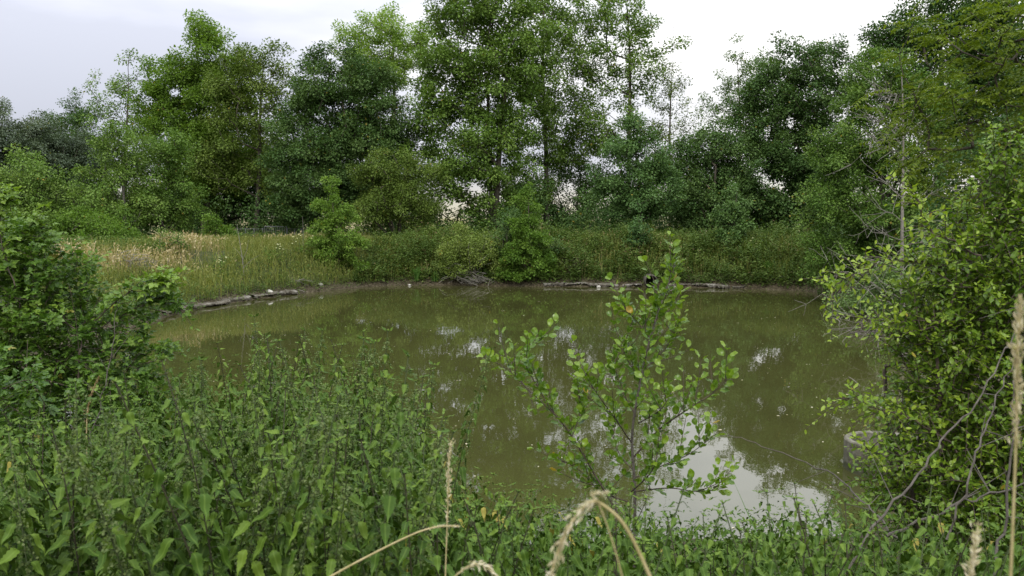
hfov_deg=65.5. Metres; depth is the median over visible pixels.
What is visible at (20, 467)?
stinging nettle
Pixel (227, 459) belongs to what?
stinging nettle
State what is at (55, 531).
stinging nettle
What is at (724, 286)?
fallen log
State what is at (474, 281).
brush heap
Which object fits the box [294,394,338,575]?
stinging nettle
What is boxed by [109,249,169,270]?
weeds
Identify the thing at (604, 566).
stinging nettle
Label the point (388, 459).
stinging nettle
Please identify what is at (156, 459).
stinging nettle
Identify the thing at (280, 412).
stinging nettle
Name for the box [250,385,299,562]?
stinging nettle
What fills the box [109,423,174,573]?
stinging nettle
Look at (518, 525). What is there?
stinging nettle
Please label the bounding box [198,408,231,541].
stinging nettle
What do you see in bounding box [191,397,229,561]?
stinging nettle
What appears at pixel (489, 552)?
stinging nettle
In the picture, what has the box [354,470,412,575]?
stinging nettle
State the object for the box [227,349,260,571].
stinging nettle
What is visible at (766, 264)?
rush tuft
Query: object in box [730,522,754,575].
stinging nettle
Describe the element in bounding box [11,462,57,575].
stinging nettle
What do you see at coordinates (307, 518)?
stinging nettle
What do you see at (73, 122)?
oak
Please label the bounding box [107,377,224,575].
stinging nettle
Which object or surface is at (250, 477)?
stinging nettle
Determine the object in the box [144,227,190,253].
bush
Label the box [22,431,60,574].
stinging nettle
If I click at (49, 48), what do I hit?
sky
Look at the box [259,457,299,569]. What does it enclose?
stinging nettle
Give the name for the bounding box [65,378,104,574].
stinging nettle
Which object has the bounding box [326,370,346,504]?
stinging nettle
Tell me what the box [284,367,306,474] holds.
stinging nettle
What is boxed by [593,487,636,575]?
stinging nettle
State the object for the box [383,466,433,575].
stinging nettle
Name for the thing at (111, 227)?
bush
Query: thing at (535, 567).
stinging nettle
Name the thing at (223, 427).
stinging nettle
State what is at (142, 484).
stinging nettle
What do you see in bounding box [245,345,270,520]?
stinging nettle
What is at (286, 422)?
stinging nettle
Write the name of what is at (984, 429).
thorn bush
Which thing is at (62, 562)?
stinging nettle
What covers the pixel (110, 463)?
stinging nettle
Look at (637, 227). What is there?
young ash
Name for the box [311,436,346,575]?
stinging nettle
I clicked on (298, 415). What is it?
stinging nettle
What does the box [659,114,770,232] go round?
hazel
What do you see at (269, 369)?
stinging nettle
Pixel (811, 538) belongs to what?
stinging nettle
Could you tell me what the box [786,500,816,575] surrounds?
stinging nettle
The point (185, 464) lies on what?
stinging nettle
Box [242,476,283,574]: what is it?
stinging nettle
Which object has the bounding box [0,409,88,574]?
stinging nettle
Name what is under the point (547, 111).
maple
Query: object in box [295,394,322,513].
stinging nettle
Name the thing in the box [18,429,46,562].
stinging nettle
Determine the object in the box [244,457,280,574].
stinging nettle
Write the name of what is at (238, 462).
stinging nettle
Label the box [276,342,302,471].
stinging nettle
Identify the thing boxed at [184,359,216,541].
stinging nettle
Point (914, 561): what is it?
stinging nettle
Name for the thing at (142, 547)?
stinging nettle
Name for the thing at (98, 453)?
stinging nettle
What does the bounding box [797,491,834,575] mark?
stinging nettle
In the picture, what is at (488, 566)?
grass stalk
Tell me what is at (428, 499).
stinging nettle
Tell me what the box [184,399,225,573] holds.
stinging nettle
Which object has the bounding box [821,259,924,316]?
alder
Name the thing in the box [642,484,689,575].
stinging nettle
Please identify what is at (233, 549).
stinging nettle
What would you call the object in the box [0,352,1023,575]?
nettle bed
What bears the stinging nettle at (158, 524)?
on the ground at (308, 287)
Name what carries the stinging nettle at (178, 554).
on the ground at (308, 287)
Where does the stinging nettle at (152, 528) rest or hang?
on the ground at (308, 287)
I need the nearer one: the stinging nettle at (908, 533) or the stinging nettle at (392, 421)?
the stinging nettle at (908, 533)
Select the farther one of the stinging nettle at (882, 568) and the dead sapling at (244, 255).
the dead sapling at (244, 255)
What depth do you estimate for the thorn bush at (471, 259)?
33.35 m
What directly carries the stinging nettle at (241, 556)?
on the ground at (308, 287)
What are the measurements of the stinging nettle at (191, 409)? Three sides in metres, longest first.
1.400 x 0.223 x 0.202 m
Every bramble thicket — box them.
[0,182,199,460]
[0,300,131,499]
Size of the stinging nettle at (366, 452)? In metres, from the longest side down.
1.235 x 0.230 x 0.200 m
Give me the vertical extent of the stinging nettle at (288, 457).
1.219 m
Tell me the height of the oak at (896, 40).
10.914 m
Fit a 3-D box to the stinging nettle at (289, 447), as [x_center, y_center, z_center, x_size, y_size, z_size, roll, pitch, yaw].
[-0.841,1.035,2.533,0.294,1.304,0.221,-2,10,-32]
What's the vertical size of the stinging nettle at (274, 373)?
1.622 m
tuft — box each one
[410,266,424,280]
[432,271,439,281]
[558,257,583,274]
[762,261,777,274]
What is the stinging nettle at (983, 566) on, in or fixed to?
on the ground at (308, 287)
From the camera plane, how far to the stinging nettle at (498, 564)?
2.35 m
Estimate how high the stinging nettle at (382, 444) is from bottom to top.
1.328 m
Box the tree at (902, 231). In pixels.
[788,70,968,356]
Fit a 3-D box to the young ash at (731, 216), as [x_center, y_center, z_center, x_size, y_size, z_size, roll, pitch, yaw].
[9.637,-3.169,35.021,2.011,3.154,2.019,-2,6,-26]
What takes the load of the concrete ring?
in the pond water
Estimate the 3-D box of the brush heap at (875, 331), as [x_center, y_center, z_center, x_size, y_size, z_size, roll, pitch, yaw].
[9.175,0.950,19.581,2.736,1.225,1.473,0,5,0]
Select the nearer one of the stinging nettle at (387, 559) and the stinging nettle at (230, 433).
the stinging nettle at (387, 559)
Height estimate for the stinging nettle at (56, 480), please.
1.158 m
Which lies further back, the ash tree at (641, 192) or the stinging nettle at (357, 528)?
the ash tree at (641, 192)
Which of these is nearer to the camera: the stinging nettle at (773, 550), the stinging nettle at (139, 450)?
the stinging nettle at (773, 550)
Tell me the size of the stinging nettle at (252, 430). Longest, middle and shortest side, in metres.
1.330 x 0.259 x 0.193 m
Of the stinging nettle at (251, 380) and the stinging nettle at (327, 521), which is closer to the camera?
the stinging nettle at (327, 521)
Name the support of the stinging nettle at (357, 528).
on the ground at (308, 287)
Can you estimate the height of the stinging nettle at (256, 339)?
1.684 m
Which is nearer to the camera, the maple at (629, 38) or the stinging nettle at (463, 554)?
the stinging nettle at (463, 554)
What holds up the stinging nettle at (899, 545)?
on the ground at (308, 287)
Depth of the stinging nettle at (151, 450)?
3.34 m
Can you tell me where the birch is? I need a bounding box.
[632,25,701,229]
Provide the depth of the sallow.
39.51 m
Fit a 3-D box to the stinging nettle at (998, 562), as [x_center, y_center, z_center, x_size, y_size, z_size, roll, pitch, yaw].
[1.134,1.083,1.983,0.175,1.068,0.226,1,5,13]
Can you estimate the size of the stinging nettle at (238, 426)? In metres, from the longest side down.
1.350 x 0.263 x 0.196 m
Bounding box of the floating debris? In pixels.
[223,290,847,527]
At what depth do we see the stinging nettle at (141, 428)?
3.65 m
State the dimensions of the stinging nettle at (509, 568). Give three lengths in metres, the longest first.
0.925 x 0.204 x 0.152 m
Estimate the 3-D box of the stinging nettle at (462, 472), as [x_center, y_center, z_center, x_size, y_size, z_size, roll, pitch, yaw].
[-0.260,0.978,3.275,0.162,1.543,0.218,7,3,-14]
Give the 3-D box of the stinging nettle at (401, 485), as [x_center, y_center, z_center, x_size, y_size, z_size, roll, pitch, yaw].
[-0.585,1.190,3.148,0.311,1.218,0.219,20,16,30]
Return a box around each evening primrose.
[209,256,229,276]
[263,244,284,263]
[292,234,313,257]
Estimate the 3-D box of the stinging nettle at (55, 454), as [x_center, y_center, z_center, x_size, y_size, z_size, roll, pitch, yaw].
[-1.300,1.047,2.650,0.278,1.419,0.207,-10,20,-24]
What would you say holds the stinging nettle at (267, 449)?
on the ground at (308, 287)
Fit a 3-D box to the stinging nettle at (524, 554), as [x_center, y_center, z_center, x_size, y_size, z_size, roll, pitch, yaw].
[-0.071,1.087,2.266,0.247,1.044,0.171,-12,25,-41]
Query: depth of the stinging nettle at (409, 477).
2.77 m
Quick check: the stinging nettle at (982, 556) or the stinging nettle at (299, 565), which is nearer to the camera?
the stinging nettle at (299, 565)
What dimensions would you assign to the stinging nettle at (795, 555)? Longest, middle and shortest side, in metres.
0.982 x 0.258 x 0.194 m
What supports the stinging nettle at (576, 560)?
on the ground at (308, 287)
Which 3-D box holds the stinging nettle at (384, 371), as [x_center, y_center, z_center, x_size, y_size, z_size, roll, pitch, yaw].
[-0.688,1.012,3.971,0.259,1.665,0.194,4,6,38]
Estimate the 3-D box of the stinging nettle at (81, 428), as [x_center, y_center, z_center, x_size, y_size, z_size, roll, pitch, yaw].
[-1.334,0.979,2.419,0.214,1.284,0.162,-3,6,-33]
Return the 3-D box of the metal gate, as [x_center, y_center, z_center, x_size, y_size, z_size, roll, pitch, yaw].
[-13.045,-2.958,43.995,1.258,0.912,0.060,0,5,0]
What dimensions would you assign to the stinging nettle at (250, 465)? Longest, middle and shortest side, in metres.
1.340 x 0.261 x 0.194 m
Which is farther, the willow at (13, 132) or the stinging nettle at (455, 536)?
the willow at (13, 132)
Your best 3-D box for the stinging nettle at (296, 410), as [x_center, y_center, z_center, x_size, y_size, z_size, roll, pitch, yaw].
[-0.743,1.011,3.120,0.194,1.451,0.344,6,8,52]
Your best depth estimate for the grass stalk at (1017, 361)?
0.80 m
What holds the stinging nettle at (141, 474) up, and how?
on the ground at (308, 287)
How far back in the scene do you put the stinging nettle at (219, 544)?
2.25 m
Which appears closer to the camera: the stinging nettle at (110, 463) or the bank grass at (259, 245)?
the stinging nettle at (110, 463)
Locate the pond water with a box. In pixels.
[37,285,980,547]
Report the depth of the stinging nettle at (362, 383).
4.35 m
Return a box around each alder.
[0,143,109,237]
[66,113,177,234]
[113,126,215,235]
[305,174,371,270]
[494,181,558,282]
[693,32,777,156]
[789,44,970,296]
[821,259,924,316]
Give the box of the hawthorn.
[890,107,1023,267]
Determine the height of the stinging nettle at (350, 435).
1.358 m
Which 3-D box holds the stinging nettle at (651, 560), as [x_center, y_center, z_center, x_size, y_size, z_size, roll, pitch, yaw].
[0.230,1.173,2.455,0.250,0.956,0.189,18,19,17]
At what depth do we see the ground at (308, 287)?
31.87 m
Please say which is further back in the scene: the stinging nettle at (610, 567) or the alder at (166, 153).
the alder at (166, 153)
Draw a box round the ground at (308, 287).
[0,219,1023,575]
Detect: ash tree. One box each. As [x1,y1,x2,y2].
[82,48,162,193]
[181,37,297,231]
[584,110,689,229]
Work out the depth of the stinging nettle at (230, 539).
2.69 m
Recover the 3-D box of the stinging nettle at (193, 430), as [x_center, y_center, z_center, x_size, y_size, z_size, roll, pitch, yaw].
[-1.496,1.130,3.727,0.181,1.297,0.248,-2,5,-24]
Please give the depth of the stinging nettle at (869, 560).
2.48 m
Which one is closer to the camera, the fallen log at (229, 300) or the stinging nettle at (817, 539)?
the stinging nettle at (817, 539)
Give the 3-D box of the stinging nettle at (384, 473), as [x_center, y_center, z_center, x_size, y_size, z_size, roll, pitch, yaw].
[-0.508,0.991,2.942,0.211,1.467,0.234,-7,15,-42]
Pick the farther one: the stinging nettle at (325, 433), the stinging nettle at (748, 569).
the stinging nettle at (325, 433)
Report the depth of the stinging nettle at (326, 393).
4.26 m
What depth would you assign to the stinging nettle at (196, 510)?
2.25 m
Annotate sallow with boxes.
[345,145,453,237]
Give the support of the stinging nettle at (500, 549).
on the ground at (308, 287)
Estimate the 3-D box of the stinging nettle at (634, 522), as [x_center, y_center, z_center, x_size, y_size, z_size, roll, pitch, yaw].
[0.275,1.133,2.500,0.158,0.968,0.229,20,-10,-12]
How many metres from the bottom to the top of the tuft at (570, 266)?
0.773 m
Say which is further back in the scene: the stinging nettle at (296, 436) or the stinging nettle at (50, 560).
the stinging nettle at (296, 436)
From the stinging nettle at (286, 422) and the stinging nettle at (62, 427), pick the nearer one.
the stinging nettle at (62, 427)
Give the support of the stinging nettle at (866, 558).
on the ground at (308, 287)
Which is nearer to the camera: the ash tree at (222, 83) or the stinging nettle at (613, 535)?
the stinging nettle at (613, 535)
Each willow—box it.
[0,96,67,214]
[0,119,121,217]
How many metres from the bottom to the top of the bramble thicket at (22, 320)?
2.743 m
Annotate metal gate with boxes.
[264,226,286,233]
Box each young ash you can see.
[618,213,654,252]
[707,180,757,249]
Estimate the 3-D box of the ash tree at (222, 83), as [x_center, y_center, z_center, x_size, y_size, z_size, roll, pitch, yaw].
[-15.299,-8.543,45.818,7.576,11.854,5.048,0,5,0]
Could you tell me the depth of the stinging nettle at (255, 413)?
2.82 m
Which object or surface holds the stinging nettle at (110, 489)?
on the ground at (308, 287)
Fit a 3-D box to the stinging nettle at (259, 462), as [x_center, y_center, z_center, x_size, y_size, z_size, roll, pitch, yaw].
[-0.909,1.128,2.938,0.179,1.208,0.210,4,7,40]
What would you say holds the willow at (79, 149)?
on the ground at (308, 287)
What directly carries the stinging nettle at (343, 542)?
on the ground at (308, 287)
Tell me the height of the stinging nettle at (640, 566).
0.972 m
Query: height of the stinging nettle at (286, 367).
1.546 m
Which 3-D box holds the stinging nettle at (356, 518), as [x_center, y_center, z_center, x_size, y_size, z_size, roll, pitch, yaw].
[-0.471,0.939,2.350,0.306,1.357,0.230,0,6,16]
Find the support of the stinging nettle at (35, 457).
on the ground at (308, 287)
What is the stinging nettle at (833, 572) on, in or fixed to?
on the ground at (308, 287)
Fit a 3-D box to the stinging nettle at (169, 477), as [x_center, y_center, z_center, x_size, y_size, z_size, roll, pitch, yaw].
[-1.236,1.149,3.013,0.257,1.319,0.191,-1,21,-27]
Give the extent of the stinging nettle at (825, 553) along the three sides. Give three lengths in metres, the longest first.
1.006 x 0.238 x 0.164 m
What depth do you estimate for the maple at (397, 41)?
53.35 m
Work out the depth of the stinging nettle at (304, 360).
3.82 m
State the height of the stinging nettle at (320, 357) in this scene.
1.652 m
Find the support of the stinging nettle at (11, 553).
on the ground at (308, 287)
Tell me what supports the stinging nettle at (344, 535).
on the ground at (308, 287)
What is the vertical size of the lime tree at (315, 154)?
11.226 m
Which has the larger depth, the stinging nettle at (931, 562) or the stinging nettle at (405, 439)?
the stinging nettle at (405, 439)
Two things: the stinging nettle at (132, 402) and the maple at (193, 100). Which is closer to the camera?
the stinging nettle at (132, 402)
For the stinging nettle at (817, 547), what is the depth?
2.32 m
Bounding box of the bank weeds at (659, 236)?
[2,214,1011,354]
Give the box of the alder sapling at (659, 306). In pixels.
[476,231,740,567]
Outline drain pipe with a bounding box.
[643,273,656,286]
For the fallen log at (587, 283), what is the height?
0.243 m
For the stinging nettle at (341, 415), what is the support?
on the ground at (308, 287)
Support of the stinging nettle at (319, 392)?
on the ground at (308, 287)
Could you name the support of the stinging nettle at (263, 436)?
on the ground at (308, 287)
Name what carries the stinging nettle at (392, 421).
on the ground at (308, 287)
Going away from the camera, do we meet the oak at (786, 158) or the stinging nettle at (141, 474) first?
the stinging nettle at (141, 474)
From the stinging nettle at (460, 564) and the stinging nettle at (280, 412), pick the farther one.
the stinging nettle at (280, 412)
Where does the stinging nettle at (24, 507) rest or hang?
on the ground at (308, 287)
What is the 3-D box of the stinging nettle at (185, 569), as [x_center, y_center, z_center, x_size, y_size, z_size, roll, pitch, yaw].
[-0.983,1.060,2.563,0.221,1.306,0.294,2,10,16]
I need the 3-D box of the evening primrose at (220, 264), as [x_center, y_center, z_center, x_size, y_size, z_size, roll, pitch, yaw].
[-10.436,-0.777,28.616,0.830,0.833,0.769,-4,6,-36]
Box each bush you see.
[43,205,144,240]
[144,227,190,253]
[198,213,240,238]
[434,221,508,281]
[726,116,1023,575]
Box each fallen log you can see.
[161,289,303,314]
[543,281,641,286]
[669,283,745,288]
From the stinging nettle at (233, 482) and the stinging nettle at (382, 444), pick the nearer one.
the stinging nettle at (233, 482)
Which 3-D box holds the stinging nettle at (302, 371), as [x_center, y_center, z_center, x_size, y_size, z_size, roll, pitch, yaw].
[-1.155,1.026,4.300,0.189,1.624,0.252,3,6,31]
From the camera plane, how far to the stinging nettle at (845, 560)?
1.92 m
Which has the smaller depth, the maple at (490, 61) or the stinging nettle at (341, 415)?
the stinging nettle at (341, 415)
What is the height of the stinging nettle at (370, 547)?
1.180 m
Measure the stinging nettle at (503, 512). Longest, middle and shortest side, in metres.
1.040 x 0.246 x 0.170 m
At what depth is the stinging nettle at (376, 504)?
2.92 m
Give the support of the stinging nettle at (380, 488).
on the ground at (308, 287)
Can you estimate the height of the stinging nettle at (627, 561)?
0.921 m
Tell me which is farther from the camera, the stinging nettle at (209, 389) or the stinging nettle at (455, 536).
the stinging nettle at (209, 389)
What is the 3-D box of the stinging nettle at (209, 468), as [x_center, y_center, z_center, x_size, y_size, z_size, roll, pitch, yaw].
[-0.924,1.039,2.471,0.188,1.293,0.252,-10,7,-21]
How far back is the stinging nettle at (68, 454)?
2.30 m
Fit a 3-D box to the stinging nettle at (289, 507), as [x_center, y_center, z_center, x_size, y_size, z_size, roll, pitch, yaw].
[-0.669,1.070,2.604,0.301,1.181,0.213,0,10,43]
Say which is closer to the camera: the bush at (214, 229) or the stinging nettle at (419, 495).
the stinging nettle at (419, 495)
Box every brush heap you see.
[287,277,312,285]
[439,263,495,285]
[835,306,905,334]
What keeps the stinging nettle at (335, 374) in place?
on the ground at (308, 287)
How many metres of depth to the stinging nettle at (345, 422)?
3.82 m
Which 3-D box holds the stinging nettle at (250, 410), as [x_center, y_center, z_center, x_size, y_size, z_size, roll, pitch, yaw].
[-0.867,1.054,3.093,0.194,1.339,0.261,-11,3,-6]
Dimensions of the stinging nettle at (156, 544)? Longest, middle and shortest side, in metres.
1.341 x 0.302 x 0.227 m
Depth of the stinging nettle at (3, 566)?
2.10 m
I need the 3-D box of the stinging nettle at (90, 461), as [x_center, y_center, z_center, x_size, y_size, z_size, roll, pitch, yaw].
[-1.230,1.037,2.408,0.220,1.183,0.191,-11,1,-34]
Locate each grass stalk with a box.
[83,376,99,490]
[330,524,459,575]
[443,438,454,575]
[455,560,498,575]
[546,494,650,575]
[590,489,622,575]
[961,520,985,575]
[1005,294,1023,575]
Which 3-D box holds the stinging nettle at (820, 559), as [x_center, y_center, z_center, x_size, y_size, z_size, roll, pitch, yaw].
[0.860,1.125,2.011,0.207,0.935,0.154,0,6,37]
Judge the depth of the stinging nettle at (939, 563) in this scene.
2.60 m
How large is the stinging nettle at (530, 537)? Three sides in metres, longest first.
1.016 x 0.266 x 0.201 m
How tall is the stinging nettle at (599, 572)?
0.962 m
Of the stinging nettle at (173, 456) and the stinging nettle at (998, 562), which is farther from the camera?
the stinging nettle at (173, 456)
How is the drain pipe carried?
in the ground at (308, 287)
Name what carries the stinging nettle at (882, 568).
on the ground at (308, 287)
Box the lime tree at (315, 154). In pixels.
[254,37,431,232]
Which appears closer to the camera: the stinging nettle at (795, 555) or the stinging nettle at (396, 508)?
the stinging nettle at (795, 555)
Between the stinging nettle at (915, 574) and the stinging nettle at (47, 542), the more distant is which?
the stinging nettle at (47, 542)
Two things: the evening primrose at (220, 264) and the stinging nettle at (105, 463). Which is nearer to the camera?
the stinging nettle at (105, 463)
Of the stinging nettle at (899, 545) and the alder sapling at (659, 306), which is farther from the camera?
the alder sapling at (659, 306)
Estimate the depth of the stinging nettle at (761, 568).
2.53 m
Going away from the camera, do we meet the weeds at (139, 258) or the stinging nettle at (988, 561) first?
the stinging nettle at (988, 561)
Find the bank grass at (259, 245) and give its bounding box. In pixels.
[1,230,845,315]
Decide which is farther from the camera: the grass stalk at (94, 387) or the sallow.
the sallow
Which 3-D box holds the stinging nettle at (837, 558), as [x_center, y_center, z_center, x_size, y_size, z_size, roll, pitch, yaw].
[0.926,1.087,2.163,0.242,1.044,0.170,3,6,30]
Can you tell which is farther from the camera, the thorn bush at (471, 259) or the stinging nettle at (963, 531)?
the thorn bush at (471, 259)
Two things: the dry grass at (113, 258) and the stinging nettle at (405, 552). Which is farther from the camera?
the dry grass at (113, 258)
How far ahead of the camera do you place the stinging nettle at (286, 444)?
3.34 m
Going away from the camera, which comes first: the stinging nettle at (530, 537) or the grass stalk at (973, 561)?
the grass stalk at (973, 561)
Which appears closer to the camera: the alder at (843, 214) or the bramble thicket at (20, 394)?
the bramble thicket at (20, 394)
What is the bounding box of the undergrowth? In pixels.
[5,167,959,262]
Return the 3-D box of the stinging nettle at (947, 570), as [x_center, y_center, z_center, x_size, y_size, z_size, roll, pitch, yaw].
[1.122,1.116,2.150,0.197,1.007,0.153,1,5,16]
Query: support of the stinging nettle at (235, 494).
on the ground at (308, 287)
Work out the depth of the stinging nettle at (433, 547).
2.14 m
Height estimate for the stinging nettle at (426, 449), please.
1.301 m
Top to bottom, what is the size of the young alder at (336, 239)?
4.058 m
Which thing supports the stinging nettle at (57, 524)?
on the ground at (308, 287)
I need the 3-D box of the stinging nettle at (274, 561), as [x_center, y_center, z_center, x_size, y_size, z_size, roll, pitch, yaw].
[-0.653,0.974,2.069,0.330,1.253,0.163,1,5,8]
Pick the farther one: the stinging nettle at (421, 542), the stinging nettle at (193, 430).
the stinging nettle at (193, 430)
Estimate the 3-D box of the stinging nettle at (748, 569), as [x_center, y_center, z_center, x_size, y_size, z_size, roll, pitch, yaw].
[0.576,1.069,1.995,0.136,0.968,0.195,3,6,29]
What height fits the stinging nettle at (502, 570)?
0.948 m
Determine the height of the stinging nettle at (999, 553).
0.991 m
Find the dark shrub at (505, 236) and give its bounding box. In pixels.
[481,205,572,269]
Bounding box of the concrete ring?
[843,431,927,480]
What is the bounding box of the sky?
[0,0,1023,218]
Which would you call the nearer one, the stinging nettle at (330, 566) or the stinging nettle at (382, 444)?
the stinging nettle at (330, 566)
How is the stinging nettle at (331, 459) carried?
on the ground at (308, 287)
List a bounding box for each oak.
[41,87,112,180]
[720,30,891,233]
[853,0,1023,225]
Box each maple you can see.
[122,8,269,233]
[164,131,302,232]
[327,1,434,118]
[393,0,573,232]
[500,0,608,229]
[529,133,617,232]
[558,0,693,208]
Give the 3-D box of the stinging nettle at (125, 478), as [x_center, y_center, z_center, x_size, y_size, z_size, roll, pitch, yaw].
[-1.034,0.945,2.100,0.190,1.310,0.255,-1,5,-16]
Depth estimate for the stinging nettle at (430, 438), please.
3.42 m
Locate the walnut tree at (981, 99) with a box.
[846,0,1023,233]
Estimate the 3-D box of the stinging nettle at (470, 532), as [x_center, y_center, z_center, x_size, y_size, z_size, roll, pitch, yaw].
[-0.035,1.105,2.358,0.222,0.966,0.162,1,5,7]
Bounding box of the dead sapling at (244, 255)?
[237,227,257,274]
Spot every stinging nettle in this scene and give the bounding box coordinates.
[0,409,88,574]
[0,426,48,575]
[0,427,45,575]
[0,479,62,575]
[0,512,25,574]
[4,420,30,550]
[4,448,55,575]
[9,459,32,560]
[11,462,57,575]
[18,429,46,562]
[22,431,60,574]
[23,403,52,545]
[30,418,107,547]
[34,423,91,564]
[37,420,99,575]
[42,435,89,573]
[43,397,80,573]
[44,418,94,573]
[44,428,128,563]
[48,396,102,575]
[49,408,140,575]
[51,457,95,573]
[55,436,143,575]
[56,392,86,564]
[56,429,142,575]
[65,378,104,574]
[74,441,128,528]
[76,433,106,572]
[79,422,145,575]
[82,405,113,538]
[84,425,106,575]
[88,397,156,575]
[89,472,110,575]
[92,414,115,479]
[97,409,142,575]
[98,447,111,477]
[98,471,141,575]
[98,478,158,575]
[99,406,171,575]
[103,425,158,572]
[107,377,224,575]
[108,377,160,565]
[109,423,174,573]
[116,419,161,563]
[118,368,164,565]
[130,408,158,519]
[130,422,158,547]
[132,435,209,575]
[133,401,162,562]
[135,408,153,478]
[136,437,183,540]
[137,424,158,521]
[138,393,216,575]
[139,450,155,542]
[149,439,168,558]
[151,415,206,565]
[154,450,189,575]
[155,355,231,575]
[158,374,199,530]
[158,393,182,565]
[162,435,199,575]
[165,369,218,575]
[166,405,198,574]
[173,409,198,557]
[181,412,269,574]
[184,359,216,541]
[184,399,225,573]
[185,390,205,505]
[189,356,220,504]
[189,422,217,575]
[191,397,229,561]
[193,355,231,575]
[194,480,228,575]
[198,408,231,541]
[199,378,244,495]
[204,477,241,575]
[208,413,271,575]
[209,425,255,574]
[209,436,250,575]
[210,495,234,575]
[214,341,243,496]
[217,492,261,575]
[219,402,287,554]
[219,429,271,540]
[219,491,242,568]
[220,382,245,538]
[222,436,244,574]
[226,406,306,546]
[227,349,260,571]
[229,435,290,575]
[230,343,263,474]
[231,363,296,541]
[232,416,300,569]
[234,391,283,506]
[240,391,266,560]
[241,339,282,484]
[242,440,270,574]
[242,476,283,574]
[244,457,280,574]
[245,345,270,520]
[245,379,283,545]
[247,313,277,465]
[248,423,319,575]
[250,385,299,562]
[251,399,278,560]
[258,416,312,559]
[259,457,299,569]
[260,331,287,480]
[260,334,285,506]
[261,423,297,560]
[262,435,304,527]
[264,370,285,497]
[267,432,322,575]
[269,433,304,575]
[274,339,310,453]
[274,348,299,454]
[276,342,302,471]
[276,368,324,561]
[279,464,322,570]
[280,381,325,575]
[283,379,310,486]
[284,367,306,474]
[287,386,348,575]
[289,436,324,574]
[289,487,337,564]
[293,334,345,476]
[293,362,326,545]
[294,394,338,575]
[294,445,345,575]
[295,327,311,416]
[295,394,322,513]
[297,392,323,483]
[300,403,342,491]
[303,418,347,549]
[305,373,366,574]
[305,398,385,575]
[306,327,329,439]
[306,392,363,561]
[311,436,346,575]
[315,407,346,575]
[317,424,363,569]
[317,471,360,575]
[320,343,347,450]
[324,387,346,504]
[324,430,344,513]
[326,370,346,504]
[327,337,357,430]
[328,353,351,535]
[330,371,351,533]
[336,411,377,573]
[337,385,374,541]
[341,335,367,478]
[345,339,377,535]
[346,471,378,575]
[347,376,381,560]
[347,408,385,571]
[348,337,385,548]
[349,355,379,481]
[349,432,409,572]
[350,413,380,572]
[351,405,399,559]
[352,437,399,575]
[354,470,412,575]
[356,330,383,444]
[356,348,420,575]
[359,424,444,538]
[362,370,395,571]
[363,454,395,575]
[365,506,405,573]
[368,468,411,550]
[369,407,416,573]
[370,326,395,517]
[373,400,392,487]
[377,445,410,574]
[381,388,400,519]
[383,438,446,575]
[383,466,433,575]
[391,374,428,563]
[391,377,425,573]
[392,394,418,524]
[397,453,448,575]
[399,361,439,545]
[399,427,464,575]
[403,408,431,525]
[405,367,435,525]
[410,509,455,573]
[412,408,452,569]
[412,415,453,570]
[412,429,441,575]
[422,521,455,575]
[427,434,450,575]
[432,346,497,573]
[444,503,478,575]
[451,503,485,575]
[451,514,485,575]
[457,494,501,575]
[457,532,484,575]
[459,485,487,573]
[462,499,489,575]
[469,488,525,575]
[480,503,515,575]
[483,523,512,575]
[486,502,513,575]
[486,546,497,575]
[491,500,525,572]
[492,505,524,575]
[501,506,540,575]
[503,536,524,575]
[504,515,551,575]
[505,496,539,575]
[521,536,554,575]
[556,497,585,575]
[564,514,596,575]
[591,536,608,575]
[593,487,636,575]
[594,485,625,575]
[595,493,626,575]
[596,494,621,572]
[600,548,617,575]
[607,500,647,563]
[611,492,637,575]
[617,507,639,575]
[630,494,657,575]
[631,540,664,575]
[634,536,664,574]
[635,540,661,575]
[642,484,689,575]
[662,511,685,575]
[673,528,695,575]
[690,508,723,575]
[693,512,721,575]
[704,551,722,575]
[707,557,718,575]
[714,541,742,575]
[717,499,751,575]
[723,549,753,575]
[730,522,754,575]
[733,518,769,575]
[741,534,764,575]
[757,488,786,575]
[764,541,787,575]
[782,481,814,574]
[784,495,824,575]
[785,533,808,575]
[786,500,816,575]
[786,509,820,575]
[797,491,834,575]
[805,546,818,566]
[806,558,824,575]
[811,499,848,575]
[812,530,837,575]
[814,527,852,575]
[827,498,863,575]
[828,542,866,575]
[832,500,858,574]
[848,530,877,575]
[861,511,885,575]
[869,513,892,575]
[883,518,910,575]
[895,504,936,575]
[899,480,941,575]
[902,570,926,575]
[908,525,948,575]
[921,503,953,575]
[930,502,962,575]
[939,529,981,575]
[944,507,977,575]
[946,525,968,575]
[976,505,994,575]
[976,508,1006,575]
[976,559,994,575]
[986,513,1023,575]
[987,531,1023,575]
[1006,499,1023,575]
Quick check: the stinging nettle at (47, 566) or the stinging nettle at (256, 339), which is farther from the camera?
the stinging nettle at (256, 339)
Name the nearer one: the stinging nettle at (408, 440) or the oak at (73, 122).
the stinging nettle at (408, 440)
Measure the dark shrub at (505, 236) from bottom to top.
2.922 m
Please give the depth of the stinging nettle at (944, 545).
2.68 m
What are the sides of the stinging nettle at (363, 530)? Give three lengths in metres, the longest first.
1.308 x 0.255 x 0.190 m
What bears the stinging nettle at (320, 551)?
on the ground at (308, 287)
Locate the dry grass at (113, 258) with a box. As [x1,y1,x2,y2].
[50,227,797,279]
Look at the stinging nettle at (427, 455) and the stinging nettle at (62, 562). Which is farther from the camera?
the stinging nettle at (427, 455)

